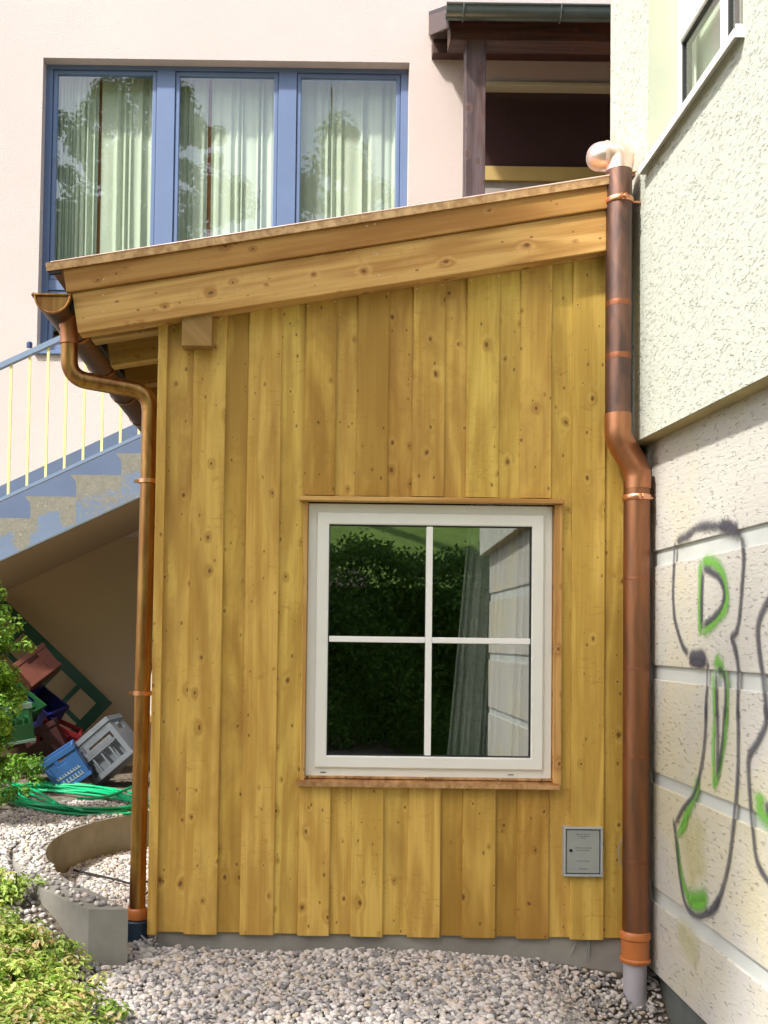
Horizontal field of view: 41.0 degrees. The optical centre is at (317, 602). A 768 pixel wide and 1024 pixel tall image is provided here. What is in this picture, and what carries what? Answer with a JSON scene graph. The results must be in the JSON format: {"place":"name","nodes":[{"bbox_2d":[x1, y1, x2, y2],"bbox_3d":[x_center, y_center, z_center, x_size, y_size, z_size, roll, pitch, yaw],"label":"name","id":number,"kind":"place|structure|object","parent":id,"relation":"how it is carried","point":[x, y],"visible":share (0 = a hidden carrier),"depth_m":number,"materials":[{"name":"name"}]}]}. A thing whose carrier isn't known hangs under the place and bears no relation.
{"place":"outdoors","nodes":[
{"label":"outdoors","id":0,"kind":"place"},
{"bbox_2d":[0,799,668,1023],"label":"gravel","id":1,"kind":"structure","parent":0,"point":[551,996],"depth_m":3.65,"materials":[{"name":"grey gravel"}]},
{"bbox_2d":[6,872,25,906],"bbox_3d":[-1.183,1.143,4.024,0.069,0.174,0.073,0,-2,14],"label":"young sprig","id":2,"kind":"object","parent":1,"relation":"on","point":[14,887],"visible":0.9,"depth_m":4.02,"materials":[{"name":"green plant"}]},
{"bbox_2d":[0,867,133,1023],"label":"ground cover","id":3,"kind":"object","parent":1,"relation":"on","point":[57,1000],"visible":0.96,"depth_m":3.20,"materials":[{"name":"green plant"}]},
{"bbox_2d":[73,869,147,884],"bbox_3d":[-1.034,1.338,4.995,0.472,0.012,0.084,0,-2,28],"label":"black cable","id":4,"kind":"object","parent":1,"relation":"on","point":[102,876],"visible":0.73,"depth_m":5.00,"materials":[{"name":"black rubber"}]},
{"bbox_2d":[141,935,151,944],"bbox_3d":[-0.693,1.307,4.021,0.011,0.008,0.256,2,-2,-28],"label":"light cable","id":5,"kind":"object","parent":1,"relation":"on","point":[145,939],"visible":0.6,"depth_m":3.95,"materials":[{"name":"grey metal"}]},
{"bbox_2d":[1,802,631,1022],"bbox_3d":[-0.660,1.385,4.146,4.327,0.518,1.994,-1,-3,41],"label":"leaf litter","id":6,"kind":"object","parent":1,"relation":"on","point":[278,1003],"visible":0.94,"depth_m":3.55,"materials":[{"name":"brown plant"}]},
{"bbox_2d":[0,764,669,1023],"bbox_3d":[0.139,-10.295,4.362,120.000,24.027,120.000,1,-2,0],"label":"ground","id":7,"kind":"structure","parent":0,"point":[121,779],"depth_m":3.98,"materials":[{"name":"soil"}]},
{"bbox_2d":[0,581,36,772],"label":"leafy shrub","id":8,"kind":"object","parent":7,"relation":"on","point":[9,682],"visible":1,"depth_m":5.42,"materials":[{"name":"green plant"}]},
{"bbox_2d":[0,752,48,806],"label":"weeds","id":9,"kind":"object","parent":7,"relation":"on","point":[33,769],"visible":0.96,"depth_m":6.39,"materials":[{"name":"green plant"}]},
{"bbox_2d":[6,717,67,779],"bbox_3d":[-1.958,1.019,7.218,0.372,0.271,0.272,-27,3,-10],"label":"bottle crate","id":10,"kind":"object","parent":7,"relation":"on","point":[54,738],"visible":0.48,"depth_m":7.10,"materials":[{"name":"red plastic"}]},
{"bbox_2d":[0,701,35,745],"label":"bottle crate","id":11,"kind":"object","parent":10,"relation":"on","point":[24,730],"visible":0.6,"depth_m":6.86,"materials":[{"name":"green plastic"}]},
{"bbox_2d":[0,683,46,722],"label":"bottle crate","id":12,"kind":"object","parent":10,"relation":"on","point":[38,706],"visible":0.29,"depth_m":7.18,"materials":[{"name":"green plastic"}]},
{"bbox_2d":[35,718,82,741],"bbox_3d":[-1.873,0.955,7.420,0.282,0.171,0.272,27,-2,-10],"label":"bottle crate","id":13,"kind":"object","parent":10,"relation":"on","point":[70,735],"visible":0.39,"depth_m":7.32,"materials":[{"name":"red plastic"}]},
{"bbox_2d":[28,685,69,735],"bbox_3d":[-2.028,0.785,7.476,0.272,0.201,0.272,36,18,12],"label":"bottle crate","id":14,"kind":"object","parent":13,"relation":"on","point":[57,707],"visible":0.45,"depth_m":7.55,"materials":[{"name":"blue plastic"}]},
{"bbox_2d":[11,642,61,691],"bbox_3d":[-2.055,0.483,7.437,0.272,0.211,0.272,-41,0,-31],"label":"bottle crate","id":15,"kind":"object","parent":14,"relation":"on","point":[40,665],"visible":0.73,"depth_m":7.33,"materials":[{"name":"red plastic"}]},
{"bbox_2d":[0,599,111,734],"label":"green lattice frame","id":16,"kind":"object","parent":7,"relation":"on","point":[102,701],"visible":0.41,"depth_m":7.95,"materials":[{"name":"paint"}]},
{"bbox_2d":[40,740,91,788],"bbox_3d":[-1.670,1.090,6.815,0.247,0.236,0.312,-34,5,-11],"label":"bottle crate","id":17,"kind":"object","parent":7,"relation":"on","point":[74,766],"visible":0.81,"depth_m":6.68,"materials":[{"name":"blue plastic"}]},
{"bbox_2d":[0,453,140,591],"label":"concrete staircase","id":18,"kind":"structure","parent":7,"relation":"on","point":[95,513],"depth_m":7.03,"materials":[{"name":"paint"}]},
{"bbox_2d":[0,335,140,501],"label":"stair railing","id":19,"kind":"object","parent":18,"relation":"on","point":[28,353],"visible":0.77,"depth_m":7.07,"materials":[{"name":"metal"}]},
{"bbox_2d":[1,780,149,815],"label":"garden hose","id":20,"kind":"object","parent":7,"relation":"on","point":[106,792],"visible":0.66,"depth_m":6.10,"materials":[{"name":"green rubber"}]},
{"bbox_2d":[13,812,148,967],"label":"kerb wall","id":21,"kind":"structure","parent":7,"relation":"on","point":[101,933],"depth_m":4.02,"materials":[{"name":"concrete"}]},
{"bbox_2d":[75,713,132,785],"bbox_3d":[-1.454,1.011,7.068,0.372,0.311,0.292,-41,-7,5],"label":"bottle crate","id":22,"kind":"object","parent":7,"relation":"on","point":[108,757],"visible":0.71,"depth_m":6.95,"materials":[{"name":"grey plastic"}]},
{"bbox_2d":[0,0,610,765],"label":"pink house","id":23,"kind":"structure","parent":7,"relation":"on","point":[546,122],"depth_m":8.36,"materials":[{"name":"paint"}]},
{"bbox_2d":[54,77,99,331],"bbox_3d":[-2.027,-3.370,8.592,0.355,2.210,0.058,1,-2,0],"label":"curtain","id":24,"kind":"object","parent":23,"relation":"hanging from","point":[77,185],"visible":0.62,"depth_m":8.60,"materials":[{"name":"white fabric"}]},
{"bbox_2d":[100,78,208,253],"bbox_3d":[-1.377,-3.361,8.591,0.895,2.210,0.055,1,-2,0],"label":"curtain","id":25,"kind":"object","parent":23,"relation":"hanging from","point":[126,151],"visible":0.41,"depth_m":8.61,"materials":[{"name":"white fabric"}]},
{"bbox_2d":[38,64,408,354],"bbox_3d":[-0.758,-3.237,8.388,3.030,2.505,0.200,1,-2,0],"label":"window","id":26,"kind":"structure","parent":23,"relation":"in","point":[165,154],"depth_m":8.44,"materials":[{"name":"blue paint"}]},
{"bbox_2d":[210,79,273,236],"bbox_3d":[-0.567,-3.350,8.592,0.665,2.210,0.065,1,-2,0],"label":"curtain","id":27,"kind":"object","parent":23,"relation":"hanging from","point":[242,156],"visible":0.55,"depth_m":8.61,"materials":[{"name":"white fabric"}]},
{"bbox_2d":[300,81,395,222],"bbox_3d":[0.225,-3.339,8.594,0.960,2.210,0.063,1,-2,0],"label":"curtain","id":28,"kind":"object","parent":23,"relation":"hanging from","point":[347,166],"visible":0.44,"depth_m":8.61,"materials":[{"name":"white fabric"}]},
{"bbox_2d":[429,2,610,196],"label":"porch roof","id":29,"kind":"structure","parent":23,"relation":"attached to","point":[480,34],"depth_m":7.24,"materials":[{"name":"brown wood"}]},
{"bbox_2d":[485,81,609,193],"bbox_3d":[2.750,-3.339,8.348,2.990,1.740,0.150,1,-2,0],"label":"porch window","id":30,"kind":"structure","parent":23,"relation":"in","point":[537,133],"depth_m":8.40,"materials":[{"name":"beige paint"}]},
{"bbox_2d":[46,171,642,971],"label":"wooden shed","id":31,"kind":"structure","parent":7,"relation":"on","point":[362,417],"depth_m":4.00,"materials":[{"name":"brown wood"}]},
{"bbox_2d":[31,292,141,431],"bbox_3d":[-1.025,-1.103,5.070,0.156,0.105,2.263,1,-2,0],"label":"rain gutter","id":32,"kind":"object","parent":31,"relation":"attached to","point":[55,308],"visible":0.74,"depth_m":4.47,"materials":[{"name":"orange metal"}]},
{"bbox_2d":[59,314,156,942],"bbox_3d":[-0.851,0.108,4.081,0.437,2.557,0.120,1,-2,-12],"label":"copper downpipe","id":33,"kind":"object","parent":31,"relation":"attached to","point":[77,376],"visible":0.89,"depth_m":4.07,"materials":[{"name":"orange metal"}]},
{"bbox_2d":[297,496,564,789],"bbox_3d":[0.439,0.153,4.018,1.032,1.124,0.118,1,-2,0],"label":"window","id":34,"kind":"structure","parent":31,"relation":"in","point":[540,769],"depth_m":4.00,"materials":[{"name":"white plastic"}]},
{"bbox_2d":[447,504,546,755],"bbox_3d":[0.723,0.170,4.159,0.410,1.180,0.058,1,-2,0],"label":"curtain","id":35,"kind":"object","parent":31,"relation":"hanging from","point":[489,712],"visible":0.56,"depth_m":4.16,"materials":[{"name":"white fabric"}]},
{"bbox_2d":[571,940,589,957],"bbox_3d":[1.018,1.332,3.968,0.076,0.084,0.004,1,-2,0],"label":"loose wire","id":36,"kind":"object","parent":31,"relation":"hanging from","point":[586,949],"visible":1,"depth_m":3.97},
{"bbox_2d":[562,825,602,876],"bbox_3d":[1.025,0.961,3.973,0.152,0.190,0.052,1,-2,0],"label":"meter box","id":37,"kind":"object","parent":31,"relation":"attached to","point":[582,851],"visible":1,"depth_m":3.95,"materials":[{"name":"grey metal"}]},
{"bbox_2d":[566,830,598,872],"bbox_3d":[1.025,0.961,3.956,0.127,0.165,0.007,1,-2,0],"label":"door","id":38,"kind":"structure","parent":37,"relation":"in","point":[587,861],"depth_m":3.95,"materials":[{"name":"grey metal"}]},
{"bbox_2d":[586,140,652,1011],"bbox_3d":[1.162,-0.017,3.982,0.257,3.653,0.251,1,-2,0],"label":"copper downpipe","id":39,"kind":"object","parent":31,"relation":"attached to","point":[614,160],"visible":0.98,"depth_m":3.90,"materials":[{"name":"orange metal"}]},
{"bbox_2d":[610,0,767,1023],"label":"rendered building","id":40,"kind":"structure","parent":7,"relation":"on","point":[689,101],"depth_m":3.41,"materials":[{"name":"white paint"}]},
{"bbox_2d":[649,486,651,958],"bbox_3d":[1.290,0.461,3.975,0.012,1.840,0.010,1,-2,0],"label":"conduit","id":41,"kind":"object","parent":40,"relation":"attached to","point":[650,755],"visible":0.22,"depth_m":3.96,"materials":[{"name":"grey plastic"}]},
{"bbox_2d":[639,0,744,174],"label":"window","id":42,"kind":"structure","parent":40,"relation":"in","point":[717,24],"depth_m":3.74,"materials":[{"name":"white glass"}]},
{"bbox_2d":[672,518,767,918],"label":"graffiti","id":43,"kind":"object","parent":40,"relation":"attached to","point":[696,658],"visible":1,"depth_m":3.30,"materials":[{"name":"green"}]},
{"bbox_3d":[-0.727,1.046,7.518,1.026,0.464,0.700,1,-2,0],"label":"wooden shelf","id":44,"kind":"object","parent":7,"relation":"on","visible":0},
{"bbox_2d":[150,673,151,714],"bbox_3d":[-1.064,0.578,7.344,0.339,0.462,0.020,1,-2,0],"label":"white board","id":45,"kind":"object","parent":44,"relation":"on","point":[151,695],"depth_m":7.33,"materials":[{"name":"white"}]}
]}

